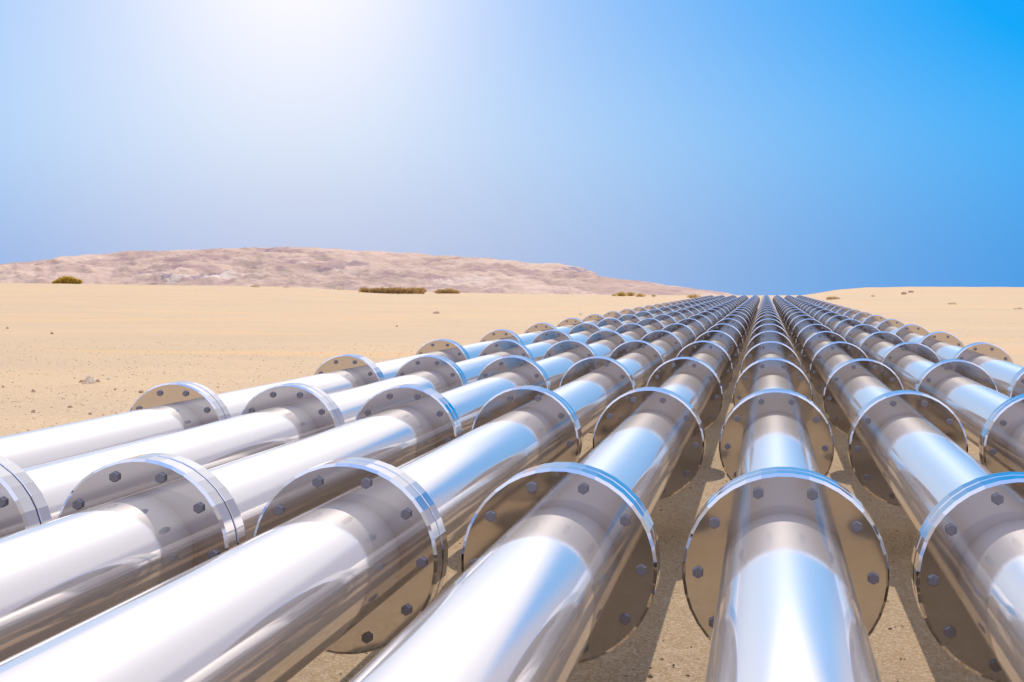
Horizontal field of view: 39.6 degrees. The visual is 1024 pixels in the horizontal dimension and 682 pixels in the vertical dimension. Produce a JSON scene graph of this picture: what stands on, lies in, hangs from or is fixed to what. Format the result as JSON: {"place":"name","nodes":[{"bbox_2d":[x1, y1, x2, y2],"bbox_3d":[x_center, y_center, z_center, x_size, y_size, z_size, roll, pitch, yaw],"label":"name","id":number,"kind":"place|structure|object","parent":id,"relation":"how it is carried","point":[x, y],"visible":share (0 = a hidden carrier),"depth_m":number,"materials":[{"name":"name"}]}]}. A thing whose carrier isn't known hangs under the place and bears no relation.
{"place":"outdoors","nodes":[
{"label":"outdoors","id":0,"kind":"place"},
{"bbox_2d":[0,247,732,294],"bbox_3d":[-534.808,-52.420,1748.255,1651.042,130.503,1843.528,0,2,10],"label":"hills","id":1,"kind":"structure","parent":0,"point":[318,268],"depth_m":1366.93,"materials":[{"name":"beige stone"}]},
{"bbox_2d":[0,283,1023,681],"bbox_3d":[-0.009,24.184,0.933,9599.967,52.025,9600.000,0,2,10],"label":"ground","id":2,"kind":"structure","parent":0,"point":[200,327],"depth_m":68.36,"materials":[{"name":"beige sand"}]},
{"bbox_2d":[52,276,81,283],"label":"shrub","id":3,"kind":"object","parent":2,"relation":"on","point":[67,280],"visible":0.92,"depth_m":455.80,"materials":[{"name":"green plant"}]},
{"bbox_2d":[84,374,95,383],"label":"rock","id":4,"kind":"object","parent":2,"relation":"on","point":[90,379],"visible":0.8,"depth_m":44.32,"materials":[{"name":"beige stone"}]},
{"bbox_2d":[0,295,713,468],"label":"pipeline","id":5,"kind":"object","parent":2,"relation":"on","point":[160,409],"visible":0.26,"depth_m":17.96,"materials":[{"name":"silver metal"}]},
{"bbox_2d":[0,295,724,536],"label":"pipeline","id":6,"kind":"object","parent":2,"relation":"on","point":[266,419],"visible":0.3,"depth_m":16.37,"materials":[{"name":"silver metal"}]},
{"bbox_2d":[0,295,736,661],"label":"pipeline","id":7,"kind":"object","parent":2,"relation":"on","point":[116,533],"visible":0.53,"depth_m":10.05,"materials":[{"name":"silver metal"}]},
{"bbox_2d":[0,295,748,681],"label":"pipeline","id":8,"kind":"object","parent":2,"relation":"on","point":[348,555],"visible":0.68,"depth_m":9.27,"materials":[{"name":"silver metal"}]},
{"bbox_2d":[358,285,426,293],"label":"thicket","id":9,"kind":"object","parent":2,"relation":"on","point":[400,290],"visible":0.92,"depth_m":385.16,"materials":[{"name":"brown plant"}]},
{"bbox_2d":[434,288,459,293],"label":"shrub","id":10,"kind":"object","parent":2,"relation":"on","point":[448,290],"visible":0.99,"depth_m":421.83,"materials":[{"name":"brown plant"}]},
{"bbox_2d":[0,320,1022,681],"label":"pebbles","id":11,"kind":"object","parent":2,"relation":"on","point":[400,354],"visible":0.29,"depth_m":38.97,"materials":[{"name":"brown stone"}]},
{"bbox_2d":[349,295,759,681],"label":"pipeline","id":12,"kind":"object","parent":2,"relation":"on","point":[557,580],"visible":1,"depth_m":9.46,"materials":[{"name":"silver metal"}]},
{"bbox_2d":[616,291,626,295],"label":"shrub","id":13,"kind":"object","parent":2,"relation":"on","point":[621,294],"visible":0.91,"depth_m":430.86,"materials":[{"name":"yellow plant"}]},
{"bbox_2d":[687,294,700,297],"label":"shrub","id":14,"kind":"object","parent":2,"relation":"on","point":[692,296],"visible":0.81,"depth_m":369.82,"materials":[{"name":"yellow plant"}]},
{"bbox_2d":[682,295,888,681],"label":"pipeline","id":15,"kind":"object","parent":2,"relation":"on","point":[785,577],"visible":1,"depth_m":9.21,"materials":[{"name":"silver metal"}]},
{"bbox_2d":[773,295,1023,681],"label":"pipeline","id":16,"kind":"object","parent":2,"relation":"on","point":[935,480],"visible":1,"depth_m":9.48,"materials":[{"name":"silver metal"}]},
{"bbox_2d":[784,295,1023,473],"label":"pipeline","id":17,"kind":"object","parent":2,"relation":"on","point":[981,407],"visible":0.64,"depth_m":23.38,"materials":[{"name":"silver metal"}]},
{"bbox_2d":[796,295,1023,397],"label":"pipeline","id":18,"kind":"object","parent":2,"relation":"on","point":[1000,368],"visible":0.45,"depth_m":34.67,"materials":[{"name":"silver metal"}]},
{"bbox_2d":[0,0,1023,294],"label":"sky","id":19,"kind":"structure","parent":0,"point":[735,147],"materials":[{"name":"blue"}]}
]}

